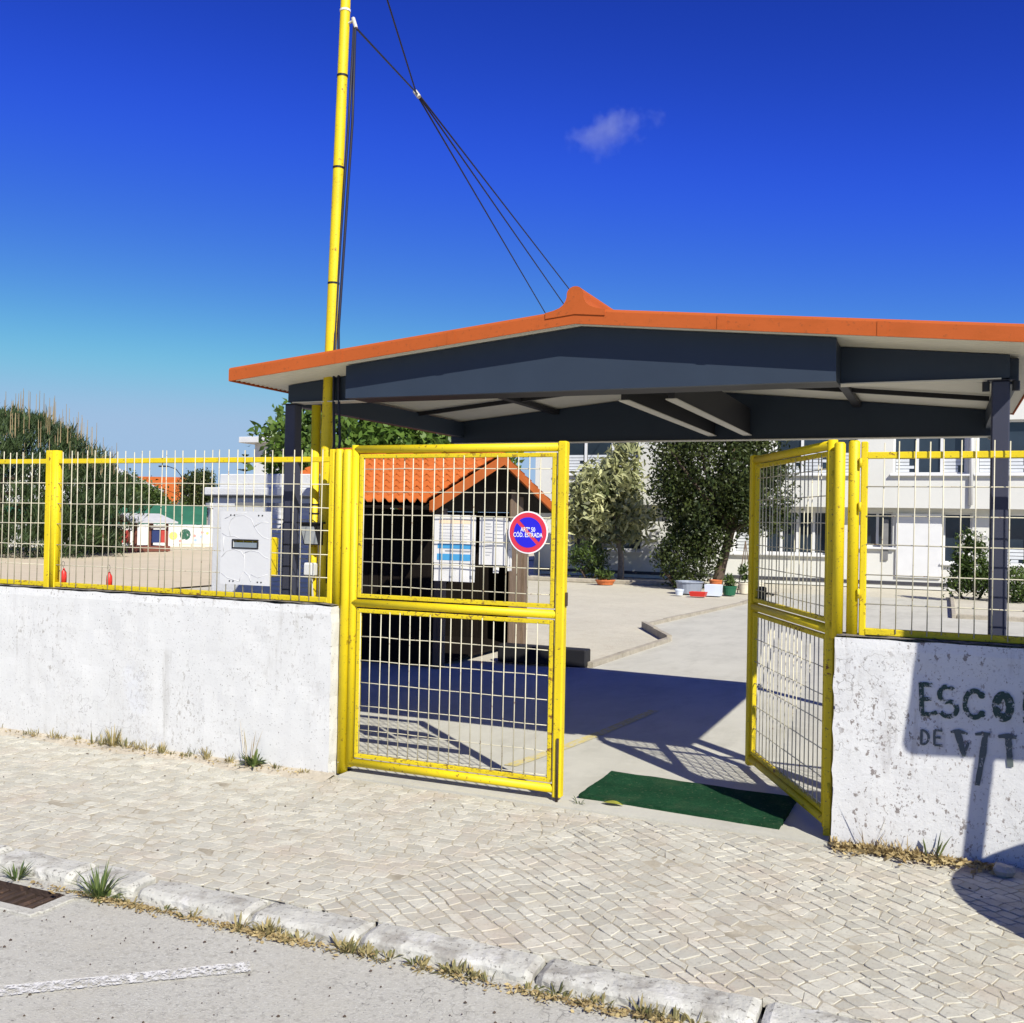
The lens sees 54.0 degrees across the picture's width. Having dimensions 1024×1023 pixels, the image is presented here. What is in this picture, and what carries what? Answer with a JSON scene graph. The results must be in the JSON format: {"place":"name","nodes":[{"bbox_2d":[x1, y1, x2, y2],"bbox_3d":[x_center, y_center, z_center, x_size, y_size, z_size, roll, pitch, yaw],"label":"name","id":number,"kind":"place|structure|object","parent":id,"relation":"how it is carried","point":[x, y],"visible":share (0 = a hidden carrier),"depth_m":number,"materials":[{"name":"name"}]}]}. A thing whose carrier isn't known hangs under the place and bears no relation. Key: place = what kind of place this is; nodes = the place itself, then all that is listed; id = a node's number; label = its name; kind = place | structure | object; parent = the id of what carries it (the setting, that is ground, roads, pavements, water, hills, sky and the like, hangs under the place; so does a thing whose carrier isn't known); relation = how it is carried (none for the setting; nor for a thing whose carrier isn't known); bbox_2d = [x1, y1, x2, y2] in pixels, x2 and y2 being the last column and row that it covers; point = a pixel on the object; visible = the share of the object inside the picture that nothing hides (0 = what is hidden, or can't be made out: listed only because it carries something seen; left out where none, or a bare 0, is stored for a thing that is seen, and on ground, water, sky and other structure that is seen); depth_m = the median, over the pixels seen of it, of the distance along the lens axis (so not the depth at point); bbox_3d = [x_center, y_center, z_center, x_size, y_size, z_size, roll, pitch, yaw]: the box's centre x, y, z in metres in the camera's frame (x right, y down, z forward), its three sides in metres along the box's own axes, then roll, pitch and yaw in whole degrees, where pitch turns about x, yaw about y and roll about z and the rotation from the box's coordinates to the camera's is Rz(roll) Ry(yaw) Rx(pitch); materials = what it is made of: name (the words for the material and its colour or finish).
{"place":"outdoors","nodes":[
{"label":"outdoors","id":0,"kind":"place"},
{"bbox_2d":[136,476,188,524],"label":"orange roof house","id":1,"kind":"structure","parent":0,"point":[171,486],"depth_m":86.37,"materials":[{"name":"tile"}]},
{"bbox_2d":[0,546,533,587],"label":"playground","id":2,"kind":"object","parent":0,"point":[153,559],"visible":0.06,"depth_m":29.47},
{"bbox_2d":[0,388,153,558],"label":"pine tree","id":3,"kind":"object","parent":2,"relation":"on","point":[18,429],"visible":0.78,"depth_m":35.96,"materials":[{"name":"green plant"}]},
{"bbox_2d":[4,524,209,546],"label":"painted wall","id":4,"kind":"structure","parent":2,"relation":"on","point":[187,534],"depth_m":49.33,"materials":[{"name":"white"}]},
{"bbox_2d":[5,503,206,524],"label":"screen fence","id":5,"kind":"object","parent":4,"relation":"on","point":[187,515],"visible":0.28,"depth_m":49.52,"materials":[{"name":"green"}]},
{"bbox_2d":[106,513,177,552],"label":"playhouse","id":6,"kind":"object","parent":2,"relation":"on","point":[154,535],"visible":0.41,"depth_m":41.95,"materials":[{"name":"white paint"}]},
{"bbox_2d":[107,468,188,524],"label":"round tree","id":7,"kind":"object","parent":2,"relation":"on","point":[155,492],"visible":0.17,"depth_m":61.60,"materials":[{"name":"green plant"}]},
{"bbox_2d":[173,467,217,519],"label":"dark tree","id":8,"kind":"object","parent":2,"relation":"on","point":[188,489],"visible":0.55,"depth_m":68.91,"materials":[{"name":"green plant"}]},
{"bbox_2d":[206,503,212,546],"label":"wall pier","id":9,"kind":"structure","parent":2,"relation":"on","point":[208,505],"depth_m":50.15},
{"bbox_2d":[239,436,393,508],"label":"flat roof house","id":10,"kind":"structure","parent":0,"point":[258,445],"depth_m":45.02,"materials":[{"name":"white paint"}]},
{"bbox_2d":[0,870,761,1022],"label":"road","id":11,"kind":"structure","parent":0,"point":[56,945],"depth_m":3.66,"materials":[{"name":"asphalt"}]},
{"bbox_2d":[2,861,32,880],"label":"weed tuft","id":12,"kind":"object","parent":11,"relation":"on","point":[21,875],"visible":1,"depth_m":4.63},
{"bbox_2d":[0,880,81,917],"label":"storm drain","id":13,"kind":"object","parent":11,"relation":"in","point":[18,899],"visible":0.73,"depth_m":4.43,"materials":[{"name":"metal"}]},
{"bbox_2d":[65,861,129,898],"bbox_3d":[-1.827,1.624,4.435,0.278,0.154,0.250,1,0,-20],"label":"weed tuft","id":14,"kind":"object","parent":11,"relation":"on","point":[98,884],"visible":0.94,"depth_m":4.44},
{"bbox_2d":[0,962,250,995],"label":"parking line","id":15,"kind":"object","parent":11,"relation":"on","point":[132,978],"visible":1,"depth_m":3.65,"materials":[{"name":"white"}]},
{"bbox_2d":[224,910,253,931],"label":"weed clump","id":16,"kind":"object","parent":11,"relation":"on","point":[237,924],"visible":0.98,"depth_m":4.13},
{"bbox_2d":[247,916,289,937],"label":"weed clump","id":17,"kind":"object","parent":11,"relation":"on","point":[267,927],"visible":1,"depth_m":4.09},
{"bbox_2d":[275,929,324,945],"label":"weed clump","id":18,"kind":"object","parent":11,"relation":"on","point":[297,935],"visible":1,"depth_m":4.03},
{"bbox_2d":[325,932,366,953],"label":"weed clump","id":19,"kind":"object","parent":11,"relation":"on","point":[351,947],"visible":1,"depth_m":3.95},
{"bbox_2d":[17,880,690,1022],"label":"gutter litter","id":20,"kind":"object","parent":11,"relation":"on","point":[306,944],"visible":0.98,"depth_m":3.95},
{"bbox_2d":[356,940,401,961],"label":"weed clump","id":21,"kind":"object","parent":11,"relation":"on","point":[369,952],"visible":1,"depth_m":3.89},
{"bbox_2d":[400,955,451,973],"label":"weed clump","id":22,"kind":"object","parent":11,"relation":"on","point":[423,963],"visible":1,"depth_m":3.81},
{"bbox_2d":[0,844,870,1022],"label":"kerb","id":23,"kind":"structure","parent":11,"relation":"on","point":[714,1005],"depth_m":3.89,"materials":[{"name":"stone"}]},
{"bbox_2d":[429,958,483,985],"bbox_3d":[-0.211,1.701,3.750,0.241,0.051,0.141,1,-1,39],"label":"weed clump","id":24,"kind":"object","parent":11,"relation":"on","point":[452,970],"visible":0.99,"depth_m":3.76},
{"bbox_2d":[455,967,495,982],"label":"weed clump","id":25,"kind":"object","parent":11,"relation":"on","point":[472,973],"visible":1,"depth_m":3.72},
{"bbox_2d":[3,737,982,1022],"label":"grit","id":26,"kind":"object","parent":11,"relation":"on","point":[353,955],"visible":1,"depth_m":3.97,"materials":[{"name":"beige stone"}]},
{"bbox_2d":[521,979,587,1002],"bbox_3d":[0.160,1.706,3.610,0.251,0.054,0.141,1,0,11],"label":"weed clump","id":27,"kind":"object","parent":11,"relation":"on","point":[565,993],"visible":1,"depth_m":3.59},
{"bbox_2d":[574,991,613,1011],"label":"weed clump","id":28,"kind":"object","parent":11,"relation":"on","point":[595,998],"visible":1,"depth_m":3.55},
{"bbox_2d":[618,993,677,1020],"bbox_3d":[0.454,1.706,3.443,0.164,0.062,0.178,1,-1,-30],"label":"weed clump","id":29,"kind":"object","parent":11,"relation":"on","point":[649,1013],"visible":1,"depth_m":3.46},
{"bbox_2d":[657,1005,711,1022],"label":"weed clump","id":30,"kind":"object","parent":11,"relation":"on","point":[674,1011],"visible":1,"depth_m":3.44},
{"bbox_2d":[0,735,1023,1022],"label":"pavement","id":31,"kind":"structure","parent":0,"point":[868,937],"depth_m":4.64,"materials":[{"name":"stone"}]},
{"bbox_2d":[0,727,334,782],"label":"dirt drift","id":32,"kind":"object","parent":31,"relation":"on","point":[320,776],"visible":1,"depth_m":6.78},
{"bbox_2d":[95,725,121,746],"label":"weed clump","id":33,"kind":"object","parent":32,"relation":"on","point":[109,740],"visible":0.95,"depth_m":7.04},
{"bbox_2d":[6,729,301,774],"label":"wall litter","id":34,"kind":"object","parent":32,"relation":"on","point":[89,744],"depth_m":6.84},
{"bbox_2d":[236,749,265,767],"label":"weed tuft","id":35,"kind":"object","parent":32,"relation":"on","point":[253,762],"visible":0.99,"depth_m":6.55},
{"bbox_2d":[0,584,339,774],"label":"white wall","id":36,"kind":"structure","parent":31,"relation":"on","point":[184,673],"depth_m":6.89,"materials":[{"name":"paint"}]},
{"bbox_2d":[0,449,335,602],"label":"fence","id":37,"kind":"object","parent":36,"relation":"on","point":[54,460],"visible":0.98,"depth_m":7.13,"materials":[{"name":"metal"}]},
{"bbox_2d":[220,511,277,585],"bbox_3d":[-1.767,0.246,6.811,0.407,0.494,0.147,1,-1,23],"label":"mailbox plate","id":38,"kind":"object","parent":37,"relation":"attached to","point":[246,561],"visible":1,"depth_m":6.75,"materials":[{"name":"white paint"}]},
{"bbox_2d":[333,449,343,607],"bbox_3d":[-1.123,0.107,6.509,0.056,1.028,0.056,1,-1,23],"label":"gate post","id":39,"kind":"object","parent":36,"relation":"on","point":[338,527],"visible":0.95,"depth_m":6.49,"materials":[{"name":"metal"}]},
{"bbox_2d":[338,768,830,845],"bbox_3d":[0.302,1.723,5.871,2.970,0.062,0.200,1,-1,23],"label":"threshold","id":40,"kind":"object","parent":31,"relation":"on","point":[801,835],"visible":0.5,"depth_m":5.79,"materials":[{"name":"concrete"}]},
{"bbox_2d":[337,449,351,773],"bbox_3d":[-1.073,0.640,6.478,0.068,2.084,0.068,1,-1,23],"label":"gate post","id":41,"kind":"object","parent":40,"relation":"on","point":[344,613],"visible":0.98,"depth_m":6.45,"materials":[{"name":"metal"}]},
{"bbox_2d":[823,450,833,835],"bbox_3d":[1.690,0.701,5.342,0.037,2.050,0.050,1,-1,23],"label":"gate post","id":42,"kind":"object","parent":40,"relation":"on","point":[828,733],"visible":0.84,"depth_m":5.32,"materials":[{"name":"metal"}]},
{"bbox_2d":[745,440,837,826],"bbox_3d":[1.694,0.659,6.059,0.132,2.086,1.493,1,0,-3],"label":"gate leaf","id":43,"kind":"object","parent":42,"relation":"attached to","point":[786,784],"visible":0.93,"depth_m":6.08,"materials":[{"name":"yellow paint"}]},
{"bbox_2d":[857,836,905,857],"bbox_3d":[1.875,1.673,5.052,0.283,0.089,0.197,1,-1,42],"label":"weed clump","id":44,"kind":"object","parent":31,"relation":"on","point":[877,846],"visible":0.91,"depth_m":5.04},
{"bbox_2d":[829,841,995,874],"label":"dry grass","id":45,"kind":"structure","parent":31,"relation":"on","point":[924,857],"depth_m":4.95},
{"bbox_2d":[831,632,1023,867],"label":"white wall","id":46,"kind":"structure","parent":31,"relation":"on","point":[928,737],"depth_m":5.01,"materials":[{"name":"paint"}]},
{"bbox_2d":[831,442,845,638],"bbox_3d":[1.718,0.150,5.290,0.058,1.032,0.058,1,-1,23],"label":"gate post","id":47,"kind":"object","parent":46,"relation":"on","point":[838,537],"visible":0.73,"depth_m":5.27,"materials":[{"name":"metal"}]},
{"bbox_2d":[846,440,860,637],"bbox_3d":[1.785,0.147,5.261,0.058,1.040,0.058,1,-1,23],"label":"gate post","id":48,"kind":"object","parent":46,"relation":"on","point":[853,544],"visible":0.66,"depth_m":5.24,"materials":[{"name":"metal"}]},
{"bbox_2d":[857,439,1023,643],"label":"fence","id":49,"kind":"object","parent":46,"relation":"on","point":[866,455],"visible":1,"depth_m":5.10,"materials":[{"name":"metal"}]},
{"bbox_2d":[832,842,1023,879],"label":"dirt drift","id":50,"kind":"object","parent":31,"relation":"on","point":[1019,873],"visible":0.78,"depth_m":4.90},
{"bbox_2d":[993,862,1015,876],"bbox_3d":[2.334,1.702,4.770,0.103,0.061,0.071,1,-1,23],"label":"loose stone","id":51,"kind":"object","parent":31,"relation":"on","point":[1002,869],"visible":0.99,"depth_m":4.75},
{"bbox_2d":[0,0,1023,512],"label":"sky","id":52,"kind":"structure","parent":0,"point":[166,166],"materials":[{"name":"blue"}]},
{"bbox_2d":[175,560,1010,667],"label":"yard","id":53,"kind":"structure","parent":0,"point":[603,620],"depth_m":19.94,"materials":[{"name":"concrete"}]},
{"bbox_2d":[245,398,524,512],"bbox_3d":[-3.189,-0.746,24.683,7.607,5.106,4.657,1,-1,23],"label":"leafy tree","id":54,"kind":"object","parent":53,"relation":"on","point":[356,432],"visible":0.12,"depth_m":23.73,"materials":[{"name":"green plant"}]},
{"bbox_2d":[302,448,551,668],"bbox_3d":[-1.212,0.460,12.580,2.400,2.538,3.753,1,-1,23],"label":"timber kiosk","id":55,"kind":"object","parent":53,"relation":"on","point":[490,507],"visible":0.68,"depth_m":11.40,"materials":[{"name":"brown wood"}]},
{"bbox_2d":[498,643,590,667],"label":"plinth","id":56,"kind":"structure","parent":53,"relation":"on","point":[578,657],"depth_m":11.51,"materials":[{"name":"grey concrete"}]},
{"bbox_2d":[567,537,611,578],"bbox_3d":[2.107,1.295,28.270,1.492,1.290,1.259,1,-1,23],"label":"shrub","id":57,"kind":"object","parent":53,"relation":"on","point":[598,559],"visible":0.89,"depth_m":28.11,"materials":[{"name":"green plant"}]},
{"bbox_2d":[545,442,662,579],"bbox_3d":[2.656,-0.278,28.677,3.433,4.438,2.382,1,0,9],"label":"variegated tree","id":58,"kind":"object","parent":53,"relation":"on","point":[606,503],"visible":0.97,"depth_m":28.19,"materials":[{"name":"green plant"}]},
{"bbox_2d":[595,579,614,584],"bbox_3d":[2.437,1.844,26.282,0.529,0.124,0.529,1,-1,23],"label":"bowl planter","id":59,"kind":"object","parent":53,"relation":"on","point":[605,582],"visible":1,"depth_m":26.09,"materials":[{"name":"orange ceramic"}]},
{"bbox_2d":[594,566,613,579],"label":"bowl plant","id":60,"kind":"object","parent":59,"relation":"in","point":[599,573],"visible":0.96,"depth_m":26.23,"materials":[{"name":"green plant"}]},
{"bbox_2d":[528,576,738,589],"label":"bed kerb","id":61,"kind":"structure","parent":53,"relation":"on","point":[590,580],"depth_m":26.77,"materials":[{"name":"concrete"}]},
{"bbox_2d":[675,580,703,593],"bbox_3d":[4.164,1.775,23.584,0.661,0.284,0.661,1,-1,23],"label":"wash tub","id":62,"kind":"object","parent":53,"relation":"on","point":[687,586],"visible":0.77,"depth_m":23.34,"materials":[{"name":"grey plastic"}]},
{"bbox_2d":[648,512,738,588],"bbox_3d":[4.487,0.971,25.243,1.762,1.982,2.303,2,-1,-43],"label":"dark bush","id":63,"kind":"object","parent":53,"relation":"on","point":[708,553],"visible":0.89,"depth_m":25.03,"materials":[{"name":"green plant"}]},
{"bbox_2d":[704,584,722,595],"bbox_3d":[4.603,1.794,22.960,0.374,0.252,0.262,1,-1,23],"label":"crate","id":64,"kind":"object","parent":53,"relation":"on","point":[714,589],"visible":0.96,"depth_m":22.85,"materials":[{"name":"white plastic"}]},
{"bbox_2d":[634,440,806,584],"bbox_3d":[5.088,-0.633,25.335,3.886,5.233,3.851,1,-1,-26],"label":"dense tree","id":65,"kind":"object","parent":53,"relation":"on","point":[682,484],"visible":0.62,"depth_m":24.77,"materials":[{"name":"green plant"}]},
{"bbox_2d":[723,585,736,595],"bbox_3d":[5.018,1.824,23.217,0.364,0.212,0.364,1,-1,23],"label":"flower pot","id":66,"kind":"object","parent":53,"relation":"on","point":[729,590],"visible":0.91,"depth_m":23.08,"materials":[{"name":"green plastic"}]},
{"bbox_2d":[738,582,747,593],"bbox_3d":[5.517,1.819,23.873,0.298,0.252,0.298,1,-1,23],"label":"flower pot","id":67,"kind":"object","parent":53,"relation":"on","point":[743,587],"visible":0.83,"depth_m":23.77,"materials":[{"name":"beige ceramic"}]},
{"bbox_2d":[737,562,747,581],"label":"pot plant","id":68,"kind":"object","parent":67,"relation":"on","point":[742,569],"visible":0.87,"depth_m":23.87,"materials":[{"name":"green plant"}]},
{"bbox_2d":[534,399,1023,591],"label":"school building","id":69,"kind":"structure","parent":53,"relation":"on","point":[637,564],"depth_m":26.95,"materials":[{"name":"white paint"}]},
{"bbox_2d":[357,28,563,303],"bbox_3d":[1.157,-3.422,18.216,0.479,0.958,23.343,1,0,12],"label":"overhead cable","id":70,"kind":"object","parent":69,"relation":"attached to","point":[381,55],"visible":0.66,"depth_m":10.74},
{"bbox_2d":[387,0,545,312],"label":"overhead cable","id":71,"kind":"object","parent":69,"relation":"attached to","point":[450,150],"visible":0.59,"depth_m":10.80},
{"bbox_2d":[421,96,568,288],"bbox_3d":[1.697,-3.554,19.505,0.016,0.644,20.424,1,0,15],"label":"overhead cable","id":72,"kind":"object","parent":69,"relation":"attached to","point":[433,113],"visible":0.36,"depth_m":11.84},
{"bbox_2d":[557,442,640,475],"bbox_3d":[2.573,-1.783,30.081,2.710,1.450,0.340,1,-1,23],"label":"window","id":73,"kind":"structure","parent":69,"relation":"in","point":[579,453],"depth_m":30.37,"materials":[{"name":"white glass"}]},
{"bbox_2d":[568,533,642,552],"bbox_3d":[2.839,0.555,30.342,2.360,1.310,0.340,1,-1,23],"label":"window","id":74,"kind":"structure","parent":69,"relation":"in","point":[626,545],"depth_m":30.34,"materials":[{"name":"grey glass"}]},
{"bbox_2d":[729,517,748,555],"bbox_3d":[6.666,0.620,28.700,0.830,1.260,0.340,1,-1,23],"label":"window","id":75,"kind":"structure","parent":69,"relation":"in","point":[741,540],"depth_m":28.87,"materials":[{"name":"white glass"}]},
{"bbox_2d":[760,511,825,556],"bbox_3d":[7.971,0.615,28.140,1.930,1.270,0.340,1,-1,23],"label":"window","id":76,"kind":"structure","parent":69,"relation":"in","point":[814,513],"depth_m":28.21,"materials":[{"name":"white glass"}]},
{"bbox_2d":[775,439,857,475],"bbox_3d":[8.339,-1.692,27.607,2.360,1.450,0.340,1,-1,23],"label":"window","id":77,"kind":"structure","parent":69,"relation":"in","point":[793,443],"depth_m":27.79,"materials":[{"name":"white glass"}]},
{"bbox_2d":[859,512,895,549],"bbox_3d":[9.917,0.516,27.307,0.960,1.010,0.340,1,-1,23],"label":"window","id":78,"kind":"structure","parent":69,"relation":"in","point":[874,524],"depth_m":27.42,"materials":[{"name":"white glass"}]},
{"bbox_2d":[895,513,941,578],"bbox_3d":[10.829,0.914,26.798,1.130,1.720,0.055,1,-1,23],"label":"door panel","id":79,"kind":"structure","parent":69,"relation":"in","point":[905,525],"depth_m":26.76,"materials":[{"name":"paint"}]},
{"bbox_2d":[890,438,969,475],"bbox_3d":[10.994,-1.651,26.467,1.940,1.450,0.340,1,-1,23],"label":"window","id":80,"kind":"structure","parent":69,"relation":"in","point":[952,467],"depth_m":26.58,"materials":[{"name":"white glass"}]},
{"bbox_2d":[939,513,971,565],"bbox_3d":[11.751,0.734,26.517,0.860,1.390,0.340,1,-1,23],"label":"window","id":81,"kind":"structure","parent":69,"relation":"in","point":[950,525],"depth_m":26.71,"materials":[{"name":"white glass"}]},
{"bbox_2d":[974,420,1023,475],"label":"window","id":82,"kind":"structure","parent":69,"relation":"in","point":[1016,437],"depth_m":25.83,"materials":[{"name":"white glass"}]},
{"bbox_2d":[1008,514,1023,567],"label":"window","id":83,"kind":"structure","parent":69,"relation":"in","point":[1016,525],"depth_m":26.10,"materials":[{"name":"white glass"}]},
{"bbox_2d":[950,593,1023,621],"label":"planting bed","id":84,"kind":"object","parent":53,"relation":"on","point":[1014,616],"visible":0.65,"depth_m":20.03,"materials":[{"name":"concrete"}]},
{"bbox_2d":[940,525,988,599],"bbox_3d":[10.434,1.171,22.643,1.452,1.762,1.056,1,0,3],"label":"flowering shrub","id":85,"kind":"object","parent":84,"relation":"on","point":[967,557],"visible":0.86,"depth_m":22.56,"materials":[{"name":"green plant"}]},
{"bbox_2d":[976,560,1023,602],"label":"hedge shrub","id":86,"kind":"object","parent":84,"relation":"on","point":[1018,592],"visible":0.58,"depth_m":21.85,"materials":[{"name":"green plant"}]},
{"bbox_2d":[348,593,1023,830],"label":"concrete drive","id":87,"kind":"structure","parent":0,"point":[688,682],"depth_m":8.88,"materials":[{"name":"concrete"}]},
{"bbox_2d":[204,474,319,596],"bbox_3d":[-2.074,0.680,8.855,1.260,2.005,0.460,1,-1,23],"label":"utility hut","id":88,"kind":"object","parent":87,"relation":"on","point":[276,511],"visible":0.15,"depth_m":8.72,"materials":[{"name":"white paint"}]},
{"bbox_2d":[267,512,318,596],"bbox_3d":[-1.864,0.784,8.562,0.540,1.560,0.031,1,-1,23],"label":"louvre door","id":89,"kind":"structure","parent":88,"relation":"in","point":[276,516],"depth_m":8.60,"materials":[{"name":"white paint"}]},
{"bbox_2d":[308,405,320,596],"bbox_3d":[-1.350,0.479,6.817,0.065,2.400,0.067,1,-1,23],"label":"service pipe","id":90,"kind":"object","parent":87,"relation":"on","point":[316,428],"visible":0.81,"depth_m":6.80,"materials":[{"name":"metal"}]},
{"bbox_2d":[304,562,316,595],"bbox_3d":[-1.363,0.911,6.753,0.080,1.135,0.068,1,-1,23],"label":"junction box","id":91,"kind":"object","parent":90,"relation":"attached to","point":[313,569],"visible":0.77,"depth_m":6.73,"materials":[{"name":"white paint"}]},
{"bbox_2d":[296,522,325,544],"bbox_3d":[-1.344,0.147,6.719,0.154,0.153,0.125,1,-1,23],"label":"floodlight","id":92,"kind":"object","parent":90,"relation":"attached to","point":[315,537],"visible":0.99,"depth_m":6.70,"materials":[{"name":"metal"}]},
{"bbox_2d":[318,0,350,596],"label":"flagpole","id":93,"kind":"object","parent":87,"relation":"on","point":[336,204],"visible":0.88,"depth_m":6.75,"materials":[{"name":"metal"}]},
{"bbox_2d":[348,17,357,27],"bbox_3d":[-1.070,-3.281,6.758,0.075,0.078,0.024,1,-1,23],"label":"pole bracket","id":94,"kind":"object","parent":93,"relation":"attached to","point":[353,20],"visible":1,"depth_m":6.75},
{"bbox_2d":[326,26,353,582],"bbox_3d":[-1.158,-1.388,6.738,0.129,3.741,0.068,1,-1,23],"label":"down cable","id":95,"kind":"object","parent":94,"relation":"hanging from","point":[341,225],"visible":0.72,"depth_m":6.75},
{"bbox_2d":[337,27,356,448],"bbox_3d":[-1.145,-1.387,6.733,0.120,3.741,0.068,1,-1,23],"label":"down cable","id":96,"kind":"object","parent":94,"relation":"hanging from","point":[344,237],"visible":0.66,"depth_m":6.75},
{"bbox_2d":[504,710,657,765],"bbox_3d":[0.630,1.717,7.741,0.127,0.001,2.437,1,-1,31],"label":"drive line","id":97,"kind":"object","parent":87,"relation":"on","point":[593,735],"visible":0.89,"depth_m":7.67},
{"bbox_2d":[229,286,1023,801],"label":"gate","id":98,"kind":"structure","parent":87,"relation":"on","point":[579,366],"depth_m":6.06,"materials":[{"name":"metal"}]},
{"bbox_2d":[434,563,474,581],"bbox_3d":[-0.357,0.377,6.199,0.280,0.110,0.008,1,-1,23],"label":"notice","id":99,"kind":"object","parent":98,"relation":"attached to","point":[457,573],"visible":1,"depth_m":6.20,"materials":[{"name":"white paper"}]},
{"bbox_2d":[434,515,475,563],"bbox_3d":[-0.354,0.170,6.198,0.284,0.297,0.008,1,-1,23],"label":"notice","id":100,"kind":"object","parent":98,"relation":"attached to","point":[457,536],"visible":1,"depth_m":6.20,"materials":[{"name":"white paper"}]},
{"bbox_2d":[479,517,507,565],"bbox_3d":[-0.113,0.181,6.096,0.186,0.287,0.008,1,-1,23],"label":"notice","id":101,"kind":"object","parent":98,"relation":"attached to","point":[490,532],"visible":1,"depth_m":6.10,"materials":[{"name":"white paper"}]},
{"bbox_2d":[507,521,511,570],"bbox_3d":[-0.012,0.209,6.054,0.027,0.300,0.008,1,-1,23],"label":"notice","id":102,"kind":"object","parent":98,"relation":"attached to","point":[509,555],"visible":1,"depth_m":6.05,"materials":[{"name":"white paper"}]},
{"bbox_2d":[509,511,547,553],"bbox_3d":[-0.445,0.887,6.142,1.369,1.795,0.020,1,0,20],"label":"no parking sign","id":103,"kind":"object","parent":98,"relation":"attached to","point":[528,532],"visible":0.99,"depth_m":5.95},
{"bbox_2d":[587,592,777,667],"bbox_3d":[3.339,1.826,17.707,0.889,0.124,13.642,1,-1,23],"label":"sand bed edging","id":104,"kind":"object","parent":87,"relation":"on","point":[664,637],"visible":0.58,"depth_m":14.42,"materials":[{"name":"concrete"}]},
{"bbox_2d":[579,771,795,829],"bbox_3d":[1.042,1.700,5.969,1.223,0.028,0.640,1,-1,28],"label":"door mat","id":105,"kind":"object","parent":87,"relation":"on","point":[765,810],"depth_m":5.92,"materials":[{"name":"carpet"}]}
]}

